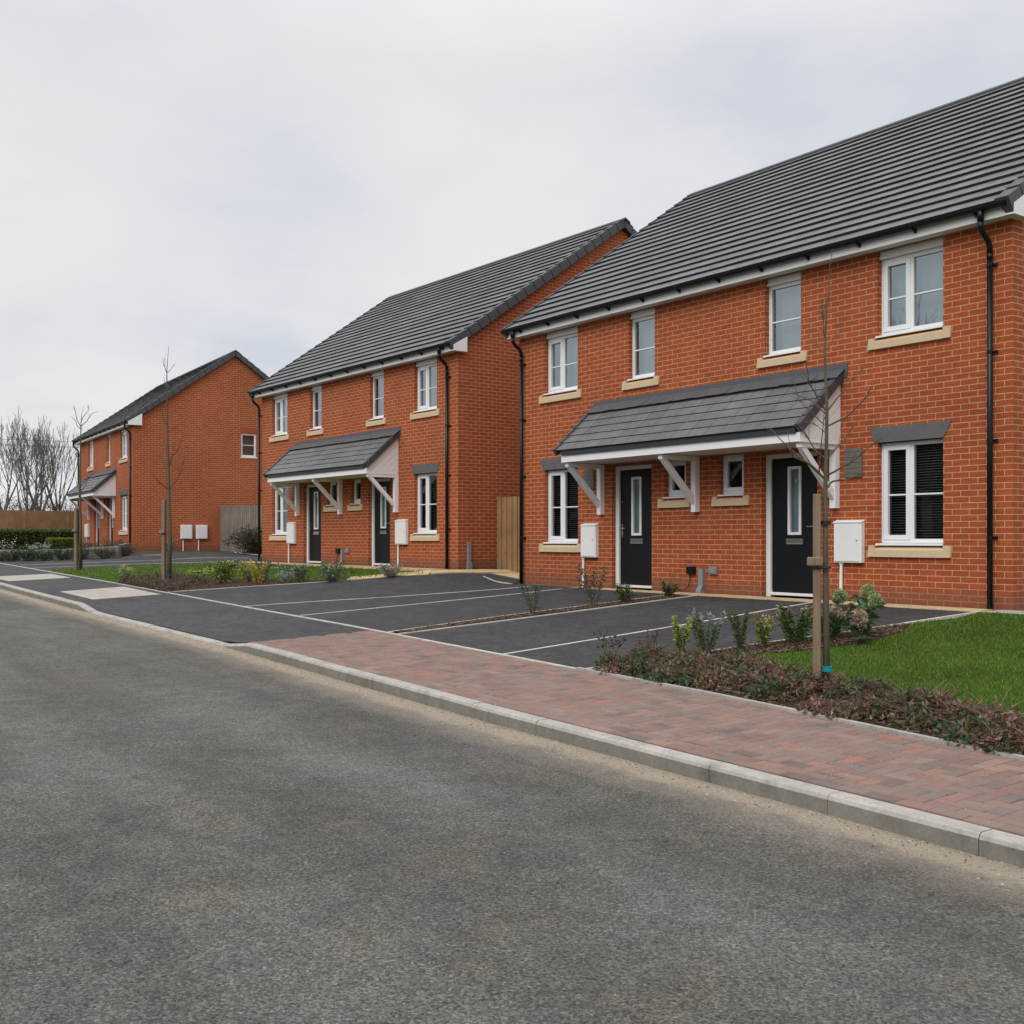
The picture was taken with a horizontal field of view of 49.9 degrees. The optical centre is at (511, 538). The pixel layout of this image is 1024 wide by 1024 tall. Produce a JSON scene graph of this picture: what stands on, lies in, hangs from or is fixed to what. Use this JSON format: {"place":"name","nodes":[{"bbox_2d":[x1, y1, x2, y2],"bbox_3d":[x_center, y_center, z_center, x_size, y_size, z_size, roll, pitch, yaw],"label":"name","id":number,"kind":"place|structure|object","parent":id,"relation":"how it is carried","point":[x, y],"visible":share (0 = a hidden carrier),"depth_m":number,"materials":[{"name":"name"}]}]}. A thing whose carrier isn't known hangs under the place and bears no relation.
{"place":"outdoors","nodes":[
{"label":"outdoors","id":0,"kind":"place"},
{"bbox_2d":[0,549,135,561],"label":"flower bed","id":1,"kind":"object","parent":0,"point":[122,556],"visible":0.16,"depth_m":37.34,"materials":[{"name":"brown soil"}]},
{"bbox_2d":[0,547,20,560],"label":"shrub","id":2,"kind":"object","parent":1,"relation":"on","point":[12,554],"visible":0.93,"depth_m":38.35,"materials":[{"name":"green plant"}]},
{"bbox_2d":[15,547,33,560],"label":"shrub","id":3,"kind":"object","parent":1,"relation":"on","point":[28,553],"visible":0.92,"depth_m":37.78,"materials":[{"name":"green plant"}]},
{"bbox_2d":[0,509,73,549],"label":"board fence","id":4,"kind":"object","parent":1,"relation":"on","point":[23,519],"visible":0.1,"depth_m":49.52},
{"bbox_2d":[0,528,73,548],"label":"hedge","id":5,"kind":"object","parent":1,"relation":"on","point":[31,537],"visible":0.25,"depth_m":48.08,"materials":[{"name":"green plant"}]},
{"bbox_2d":[30,547,52,560],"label":"shrub","id":6,"kind":"object","parent":1,"relation":"on","point":[39,554],"visible":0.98,"depth_m":37.18,"materials":[{"name":"green plant"}]},
{"bbox_2d":[45,537,73,548],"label":"hedge","id":7,"kind":"object","parent":1,"relation":"on","point":[62,542],"visible":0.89,"depth_m":47.94,"materials":[{"name":"green plant"}]},
{"bbox_2d":[50,547,70,559],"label":"shrub","id":8,"kind":"object","parent":1,"relation":"on","point":[59,556],"visible":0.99,"depth_m":36.76,"materials":[{"name":"green plant"}]},
{"bbox_2d":[0,543,129,559],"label":"low shrubs","id":9,"kind":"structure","parent":1,"relation":"on","point":[93,555],"depth_m":37.04,"materials":[{"name":"plant"}]},
{"bbox_2d":[66,547,90,559],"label":"shrub","id":10,"kind":"object","parent":1,"relation":"on","point":[84,555],"visible":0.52,"depth_m":36.40,"materials":[{"name":"green plant"}]},
{"bbox_2d":[90,545,116,558],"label":"shrub","id":11,"kind":"object","parent":1,"relation":"on","point":[105,551],"visible":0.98,"depth_m":35.97,"materials":[{"name":"green plant"}]},
{"bbox_2d":[99,537,129,546],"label":"shrub","id":12,"kind":"object","parent":1,"relation":"on","point":[111,544],"visible":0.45,"depth_m":39.50,"materials":[{"name":"green plant"}]},
{"bbox_2d":[114,542,138,555],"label":"shrub","id":13,"kind":"object","parent":1,"relation":"on","point":[127,549],"visible":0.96,"depth_m":36.81,"materials":[{"name":"green plant"}]},
{"bbox_2d":[0,551,261,569],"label":"driveway","id":14,"kind":"structure","parent":0,"point":[154,557],"depth_m":34.58,"materials":[{"name":"asphalt"}]},
{"bbox_2d":[33,558,233,567],"bbox_3d":[-11.552,0.732,34.363,8.716,0.455,3.527,0,0,18],"label":"driveway line","id":15,"kind":"object","parent":14,"relation":"on","point":[123,564],"visible":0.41,"depth_m":33.25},
{"bbox_2d":[215,520,261,554],"bbox_3d":[-8.771,-0.086,37.479,2.131,1.257,2.327,0,0,24],"label":"shrub","id":16,"kind":"object","parent":14,"relation":"on","point":[250,544],"visible":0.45,"depth_m":37.15,"materials":[{"name":"green plant"}]},
{"bbox_2d":[0,564,368,642],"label":"footpath","id":17,"kind":"structure","parent":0,"point":[221,621],"depth_m":18.00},
{"bbox_2d":[0,574,70,580],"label":"paving slabs","id":18,"kind":"structure","parent":17,"relation":"on","point":[29,577],"depth_m":28.35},
{"bbox_2d":[60,587,160,599],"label":"paving slabs","id":19,"kind":"structure","parent":17,"relation":"on","point":[108,593],"depth_m":22.34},
{"bbox_2d":[0,563,575,669],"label":"edging kerb","id":20,"kind":"structure","parent":17,"relation":"on","point":[521,658],"depth_m":15.15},
{"bbox_2d":[115,577,325,591],"bbox_3d":[-6.747,0.951,23.719,7.073,0.256,2.177,0,0,43],"label":"flower bed","id":21,"kind":"object","parent":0,"point":[237,583],"visible":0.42,"depth_m":22.95,"materials":[{"name":"brown soil"}]},
{"bbox_2d":[118,564,135,581],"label":"shrub","id":22,"kind":"object","parent":21,"relation":"on","point":[122,570],"visible":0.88,"depth_m":25.65,"materials":[{"name":"green plant"}]},
{"bbox_2d":[159,500,165,591],"bbox_3d":[-7.651,0.180,24.204,0.196,2.080,0.130,0,0,20],"label":"tree stake","id":23,"kind":"object","parent":21,"relation":"on","point":[162,531],"visible":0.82,"depth_m":24.18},
{"bbox_2d":[119,570,215,592],"bbox_3d":[-7.546,0.900,24.373,1.498,0.402,4.059,0,0,-36],"label":"ground cover","id":24,"kind":"object","parent":21,"relation":"on","point":[151,581],"visible":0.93,"depth_m":23.73,"materials":[{"name":"brown plant"}]},
{"bbox_2d":[152,347,190,580],"bbox_3d":[-7.502,-1.624,24.212,0.783,5.275,0.653,0,0,3],"label":"young tree","id":25,"kind":"object","parent":21,"relation":"on","point":[169,555],"visible":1,"depth_m":24.18,"materials":[{"name":"brown plant"}]},
{"bbox_2d":[185,568,207,580],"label":"shrub","id":26,"kind":"object","parent":21,"relation":"on","point":[200,574],"visible":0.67,"depth_m":23.95,"materials":[{"name":"green plant"}]},
{"bbox_2d":[203,558,242,583],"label":"shrub","id":27,"kind":"object","parent":21,"relation":"on","point":[222,572],"visible":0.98,"depth_m":23.45,"materials":[{"name":"green plant"}]},
{"bbox_2d":[238,560,249,578],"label":"shrub","id":28,"kind":"object","parent":21,"relation":"on","point":[242,569],"visible":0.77,"depth_m":24.28,"materials":[{"name":"green plant"}]},
{"bbox_2d":[249,560,268,582],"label":"shrub","id":29,"kind":"object","parent":21,"relation":"on","point":[256,573],"visible":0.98,"depth_m":22.86,"materials":[{"name":"yellow plant"}]},
{"bbox_2d":[255,557,271,580],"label":"shrub","id":30,"kind":"object","parent":21,"relation":"on","point":[259,563],"visible":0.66,"depth_m":23.41,"materials":[{"name":"green plant"}]},
{"bbox_2d":[275,571,294,581],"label":"shrub","id":31,"kind":"object","parent":21,"relation":"on","point":[284,578],"visible":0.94,"depth_m":22.68,"materials":[{"name":"green plant"}]},
{"bbox_2d":[276,562,294,579],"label":"shrub","id":32,"kind":"object","parent":21,"relation":"on","point":[281,568],"visible":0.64,"depth_m":23.07,"materials":[{"name":"green plant"}]},
{"bbox_2d":[291,563,308,581],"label":"shrub","id":33,"kind":"object","parent":21,"relation":"on","point":[302,570],"visible":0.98,"depth_m":22.46,"materials":[{"name":"green plant"}]},
{"bbox_2d":[317,559,350,581],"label":"shrub","id":34,"kind":"object","parent":21,"relation":"on","point":[327,574],"visible":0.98,"depth_m":21.97,"materials":[{"name":"green plant"}]},
{"bbox_2d":[45,563,417,581],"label":"lawn","id":35,"kind":"structure","parent":0,"point":[201,567],"depth_m":27.75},
{"bbox_2d":[72,508,78,569],"bbox_3d":[-12.404,0.106,31.310,0.201,1.960,0.138,0,0,20],"label":"tree stake","id":36,"kind":"object","parent":35,"relation":"on","point":[75,531],"visible":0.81,"depth_m":31.28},
{"bbox_2d":[71,405,96,569],"bbox_3d":[-12.177,-1.476,31.275,0.832,4.710,0.582,0,0,-9],"label":"young tree","id":37,"kind":"object","parent":35,"relation":"on","point":[80,538],"visible":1,"depth_m":31.28,"materials":[{"name":"brown plant"}]},
{"bbox_2d":[21,580,518,643],"bbox_3d":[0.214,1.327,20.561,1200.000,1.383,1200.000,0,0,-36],"label":"ground","id":38,"kind":"structure","parent":0,"point":[191,633],"depth_m":19.10,"materials":[{"name":"concrete"}]},
{"bbox_2d":[0,415,33,509],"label":"bare tree","id":39,"kind":"object","parent":38,"relation":"on","point":[8,499],"visible":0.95,"depth_m":61.01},
{"bbox_2d":[2,431,55,510],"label":"bare tree","id":40,"kind":"object","parent":38,"relation":"on","point":[24,492],"visible":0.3,"depth_m":71.77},
{"bbox_2d":[0,437,60,510],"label":"bare tree","id":41,"kind":"object","parent":38,"relation":"on","point":[18,465],"visible":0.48,"depth_m":65.01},
{"bbox_2d":[2,407,69,510],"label":"bare tree","id":42,"kind":"object","parent":38,"relation":"on","point":[40,463],"visible":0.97,"depth_m":62.42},
{"bbox_2d":[1,492,76,510],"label":"undergrowth","id":43,"kind":"object","parent":38,"relation":"on","point":[49,505],"visible":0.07,"depth_m":66.81,"materials":[{"name":"brown plant"}]},
{"bbox_2d":[21,425,87,510],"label":"bare tree","id":44,"kind":"object","parent":38,"relation":"on","point":[53,486],"visible":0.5,"depth_m":66.16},
{"bbox_2d":[66,350,268,551],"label":"brick house","id":45,"kind":"structure","parent":38,"relation":"on","point":[123,493],"depth_m":41.43,"materials":[{"name":"brick"}]},
{"bbox_2d":[87,441,93,471],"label":"window","id":46,"kind":"structure","parent":45,"relation":"in","point":[91,467],"depth_m":46.53,"materials":[{"name":"white plastic"}]},
{"bbox_2d":[96,501,98,545],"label":"door","id":47,"kind":"structure","parent":45,"relation":"in","point":[97,504],"depth_m":45.69,"materials":[{"name":"white plastic"}]},
{"bbox_2d":[110,498,112,542],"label":"door","id":48,"kind":"structure","parent":45,"relation":"in","point":[111,519],"depth_m":43.45,"materials":[{"name":"black plastic"}]},
{"bbox_2d":[118,429,127,463],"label":"window","id":49,"kind":"structure","parent":45,"relation":"in","point":[124,431],"depth_m":41.25,"materials":[{"name":"white plastic"}]},
{"bbox_2d":[118,495,127,534],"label":"window","id":50,"kind":"structure","parent":45,"relation":"in","point":[123,532],"depth_m":41.21,"materials":[{"name":"white plastic"}]},
{"bbox_2d":[240,428,256,457],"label":"window","id":51,"kind":"structure","parent":45,"relation":"in","point":[248,441],"depth_m":42.35,"materials":[{"name":"white plastic"}]},
{"bbox_2d":[220,505,261,552],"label":"board fence","id":52,"kind":"object","parent":38,"relation":"on","point":[231,517],"visible":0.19,"depth_m":40.24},
{"bbox_2d":[247,217,636,569],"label":"brick house","id":53,"kind":"structure","parent":38,"relation":"on","point":[390,430],"depth_m":25.43,"materials":[{"name":"brick"}]},
{"bbox_2d":[269,486,286,539],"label":"window","id":54,"kind":"structure","parent":53,"relation":"in","point":[283,531],"depth_m":30.01,"materials":[{"name":"white plastic"}]},
{"bbox_2d":[269,393,288,441],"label":"window","id":55,"kind":"structure","parent":53,"relation":"in","point":[281,398],"depth_m":29.97,"materials":[{"name":"white plastic"}]},
{"bbox_2d":[307,484,320,563],"bbox_3d":[-5.050,-0.384,28.426,0.130,2.055,0.960,0,0,-38],"label":"door","id":56,"kind":"structure","parent":53,"relation":"in","point":[313,493],"depth_m":28.52,"materials":[{"name":"black plastic"}]},
{"bbox_2d":[306,385,323,435],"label":"window","id":57,"kind":"structure","parent":53,"relation":"in","point":[316,389],"depth_m":28.45,"materials":[{"name":"white plastic"}]},
{"bbox_2d":[323,482,336,511],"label":"window","id":58,"kind":"structure","parent":53,"relation":"in","point":[325,509],"depth_m":27.67,"materials":[{"name":"white plastic"}]},
{"bbox_2d":[347,479,362,510],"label":"window","id":59,"kind":"structure","parent":53,"relation":"in","point":[357,501],"depth_m":26.67,"materials":[{"name":"white plastic"}]},
{"bbox_2d":[366,370,385,426],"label":"window","id":60,"kind":"structure","parent":53,"relation":"in","point":[379,374],"depth_m":26.04,"materials":[{"name":"white plastic"}]},
{"bbox_2d":[372,478,389,565],"bbox_3d":[-3.005,-0.384,25.766,0.130,2.055,0.970,0,0,-38],"label":"door","id":61,"kind":"structure","parent":53,"relation":"in","point":[380,506],"depth_m":25.85,"materials":[{"name":"black plastic"}]},
{"bbox_2d":[410,357,439,419],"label":"window","id":62,"kind":"structure","parent":53,"relation":"in","point":[429,366],"depth_m":24.32,"materials":[{"name":"white plastic"}]},
{"bbox_2d":[410,473,439,540],"bbox_3d":[-1.753,-0.742,24.247,0.462,1.600,1.145,0,0,-38],"label":"window","id":63,"kind":"structure","parent":53,"relation":"in","point":[431,478],"depth_m":24.35,"materials":[{"name":"white plastic"}]},
{"bbox_2d":[0,582,1023,867],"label":"kerb","id":64,"kind":"structure","parent":38,"relation":"on","point":[958,834],"depth_m":7.08,"materials":[{"name":"concrete"}]},
{"bbox_2d":[501,76,1023,610],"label":"brick house","id":65,"kind":"structure","parent":38,"relation":"on","point":[669,356],"depth_m":15.81,"materials":[{"name":"brick"}]},
{"bbox_2d":[539,468,580,551],"bbox_3d":[1.024,-0.550,19.773,0.462,1.600,1.198,0,0,-36],"label":"window","id":66,"kind":"structure","parent":65,"relation":"in","point":[567,486],"depth_m":19.93,"materials":[{"name":"white plastic"}]},
{"bbox_2d":[539,326,581,403],"bbox_3d":[0.976,-3.109,19.747,0.354,1.277,1.185,0,0,-36],"label":"window","id":67,"kind":"structure","parent":65,"relation":"in","point":[566,340],"depth_m":19.83,"materials":[{"name":"white plastic"}]},
{"bbox_2d":[616,464,651,588],"bbox_3d":[2.070,-0.192,18.234,0.130,2.055,0.968,0,0,-36],"label":"door","id":68,"kind":"structure","parent":65,"relation":"in","point":[633,483],"depth_m":18.29,"materials":[{"name":"black plastic"}]},
{"bbox_2d":[622,307,659,390],"bbox_3d":[2.218,-3.109,18.048,0.354,1.277,0.867,0,0,-36],"label":"window","id":69,"kind":"structure","parent":65,"relation":"in","point":[646,317],"depth_m":18.22,"materials":[{"name":"white plastic"}]},
{"bbox_2d":[657,460,690,507],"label":"window","id":70,"kind":"structure","parent":65,"relation":"in","point":[680,465],"depth_m":17.46,"materials":[{"name":"white plastic"}]},
{"bbox_2d":[711,454,749,505],"bbox_3d":[3.372,-0.902,16.471,0.354,0.815,0.732,0,0,-36],"label":"window","id":71,"kind":"structure","parent":65,"relation":"in","point":[733,465],"depth_m":16.55,"materials":[{"name":"white plastic"}]},
{"bbox_2d":[756,272,806,368],"bbox_3d":[3.944,-3.109,15.689,0.354,1.277,0.890,0,0,-36],"label":"window","id":72,"kind":"structure","parent":65,"relation":"in","point":[787,288],"depth_m":15.85,"materials":[{"name":"white plastic"}]},
{"bbox_2d":[766,451,816,596],"bbox_3d":[4.007,-0.192,15.586,0.130,2.055,0.980,0,0,-36],"label":"door","id":73,"kind":"structure","parent":65,"relation":"in","point":[791,485],"depth_m":15.66,"materials":[{"name":"black plastic"}]},
{"bbox_2d":[867,237,950,350],"bbox_3d":[5.147,-3.109,14.044,0.354,1.277,1.186,0,0,-36],"label":"window","id":74,"kind":"structure","parent":65,"relation":"in","point":[912,275],"depth_m":14.09,"materials":[{"name":"white plastic"}]},
{"bbox_2d":[867,439,951,557],"bbox_3d":[5.192,-0.550,14.074,0.462,1.600,1.189,0,0,-36],"label":"window","id":75,"kind":"structure","parent":65,"relation":"in","point":[912,476],"depth_m":14.15,"materials":[{"name":"white plastic"}]},
{"bbox_2d":[492,573,518,578],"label":"path","id":76,"kind":"structure","parent":0,"point":[514,575],"depth_m":22.33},
{"bbox_2d":[497,497,518,572],"bbox_3d":[0.424,-0.078,22.578,0.089,1.660,2.737,0,0,-32],"label":"board fence","id":77,"kind":"object","parent":76,"relation":"on","point":[507,533],"visible":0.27,"depth_m":23.33,"materials":[{"name":"wood"}]},
{"bbox_2d":[0,589,1023,1023],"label":"road","id":78,"kind":"structure","parent":0,"point":[192,833],"depth_m":5.00,"materials":[{"name":"asphalt"}]},
{"bbox_2d":[38,604,1023,890],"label":"grit","id":79,"kind":"object","parent":78,"relation":"on","point":[572,746],"visible":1,"depth_m":7.85,"materials":[{"name":"gravel"}]},
{"bbox_2d":[0,0,1023,510],"label":"sky","id":80,"kind":"structure","parent":0,"point":[204,181],"materials":[{"name":"white"}]},
{"bbox_2d":[394,595,687,632],"bbox_3d":[0.503,1.031,15.525,4.602,0.385,0.393,0,0,-27],"label":"flower bed","id":81,"kind":"object","parent":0,"point":[488,619],"visible":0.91,"depth_m":15.39,"materials":[{"name":"soil"}]},
{"bbox_2d":[517,582,543,613],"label":"shrub","id":82,"kind":"object","parent":81,"relation":"on","point":[534,599],"visible":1,"depth_m":15.46,"materials":[{"name":"green plant"}]},
{"bbox_2d":[575,563,610,605],"bbox_3d":[1.116,0.671,15.939,0.560,0.645,0.458,0,0,43],"label":"shrub","id":83,"kind":"object","parent":81,"relation":"on","point":[593,585],"visible":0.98,"depth_m":15.92,"materials":[{"name":"green plant"}]},
{"bbox_2d":[612,583,637,602],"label":"shrub","id":84,"kind":"object","parent":81,"relation":"on","point":[622,597],"visible":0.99,"depth_m":16.02,"materials":[{"name":"green plant"}]},
{"bbox_2d":[660,578,679,596],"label":"shrub","id":85,"kind":"object","parent":81,"relation":"on","point":[667,591],"visible":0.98,"depth_m":16.35,"materials":[{"name":"green plant"}]},
{"bbox_2d":[117,578,1015,750],"bbox_3d":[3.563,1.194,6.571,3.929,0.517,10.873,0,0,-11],"label":"flower bed","id":86,"kind":"object","parent":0,"point":[862,719],"visible":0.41,"depth_m":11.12,"materials":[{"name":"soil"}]},
{"bbox_2d":[593,629,629,657],"bbox_3d":[0.992,1.097,10.945,0.303,0.413,0.247,0,0,34],"label":"shrub","id":87,"kind":"object","parent":86,"relation":"on","point":[614,636],"visible":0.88,"depth_m":10.94,"materials":[{"name":"green plant"}]},
{"bbox_2d":[632,624,662,655],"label":"shrub","id":88,"kind":"object","parent":86,"relation":"on","point":[648,645],"visible":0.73,"depth_m":10.86,"materials":[{"name":"green plant"}]},
{"bbox_2d":[671,615,692,653],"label":"shrub","id":89,"kind":"object","parent":86,"relation":"on","point":[679,638],"visible":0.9,"depth_m":10.95,"materials":[{"name":"green plant"}]},
{"bbox_2d":[686,607,726,652],"bbox_3d":[1.986,0.956,11.231,0.417,0.513,0.353,0,0,15],"label":"shrub","id":90,"kind":"object","parent":86,"relation":"on","point":[698,619],"visible":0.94,"depth_m":11.22,"materials":[{"name":"green plant"}]},
{"bbox_2d":[727,610,748,649],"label":"shrub","id":91,"kind":"object","parent":86,"relation":"on","point":[738,636],"visible":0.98,"depth_m":11.32,"materials":[{"name":"green plant"}]},
{"bbox_2d":[753,612,775,646],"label":"shrub","id":92,"kind":"object","parent":86,"relation":"on","point":[763,638],"visible":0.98,"depth_m":11.42,"materials":[{"name":"green plant"}]},
{"bbox_2d":[773,603,812,644],"bbox_3d":[2.986,0.903,11.472,0.520,0.451,0.459,0,0,-3],"label":"shrub","id":93,"kind":"object","parent":86,"relation":"on","point":[785,618],"visible":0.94,"depth_m":11.42,"materials":[{"name":"green plant"}]},
{"bbox_2d":[592,643,1023,755],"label":"ground cover","id":94,"kind":"object","parent":86,"relation":"on","point":[978,725],"visible":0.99,"depth_m":8.56,"materials":[{"name":"brown plant"}]},
{"bbox_2d":[807,494,830,679],"bbox_3d":[2.515,0.562,8.999,0.190,1.860,0.123,0,0,20],"label":"tree stake","id":95,"kind":"object","parent":86,"relation":"on","point":[815,561],"visible":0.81,"depth_m":8.98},
{"bbox_2d":[763,250,883,680],"bbox_3d":[2.579,-0.539,9.013,0.974,3.652,0.480,0,0,4],"label":"young tree","id":96,"kind":"object","parent":86,"relation":"on","point":[826,631],"visible":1,"depth_m":8.99,"materials":[{"name":"brown plant"}]},
{"bbox_2d":[821,603,849,639],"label":"shrub","id":97,"kind":"object","parent":86,"relation":"on","point":[837,617],"visible":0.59,"depth_m":11.57,"materials":[{"name":"green plant"}]},
{"bbox_2d":[840,609,870,643],"bbox_3d":[3.501,0.903,11.199,0.293,0.396,0.330,0,0,-1],"label":"hydrangea","id":98,"kind":"object","parent":86,"relation":"on","point":[857,625],"visible":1,"depth_m":11.18,"materials":[{"name":"pink plant"}]},
{"bbox_2d":[832,583,887,637],"bbox_3d":[3.682,0.767,11.609,0.670,0.613,0.390,0,0,39],"label":"hydrangea","id":99,"kind":"object","parent":86,"relation":"on","point":[863,602],"visible":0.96,"depth_m":11.55,"materials":[{"name":"green plant"}]},
{"bbox_2d":[170,573,967,667],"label":"driveway","id":100,"kind":"structure","parent":0,"point":[502,637],"depth_m":15.48,"materials":[{"name":"asphalt"}]},
{"bbox_2d":[376,563,401,576],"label":"shrub","id":101,"kind":"object","parent":100,"relation":"on","point":[388,571],"visible":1,"depth_m":21.93,"materials":[{"name":"green plant"}]},
{"bbox_2d":[252,576,812,653],"bbox_3d":[-0.203,1.042,16.841,5.344,0.616,8.533,0,0,-36],"label":"driveway line","id":102,"kind":"object","parent":100,"relation":"on","point":[512,594],"visible":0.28,"depth_m":17.32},
{"bbox_2d":[169,580,1019,668],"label":"edging kerb","id":103,"kind":"structure","parent":100,"relation":"on","point":[952,616],"depth_m":14.88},
{"bbox_2d":[188,561,992,611],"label":"path","id":104,"kind":"structure","parent":0,"point":[427,571],"depth_m":17.68,"materials":[{"name":"concrete"}]},
{"bbox_2d":[248,630,1023,836],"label":"block paving","id":105,"kind":"structure","parent":0,"point":[991,799],"depth_m":7.96,"materials":[{"name":"brick"}]},
{"bbox_2d":[758,612,1023,714],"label":"lawn","id":106,"kind":"structure","parent":0,"point":[972,671],"depth_m":10.14,"materials":[{"name":"plant"}]},
{"bbox_2d":[49,561,1023,712],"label":"grass","id":107,"kind":"structure","parent":106,"relation":"on","point":[940,626],"depth_m":10.54,"materials":[{"name":"plant"}]},
{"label":"paving bed","id":108,"kind":"structure","parent":0,"visible":0},
{"bbox_2d":[576,667,1023,760],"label":"edging kerb","id":109,"kind":"structure","parent":108,"relation":"on","point":[890,730],"depth_m":8.30,"materials":[{"name":"concrete"}]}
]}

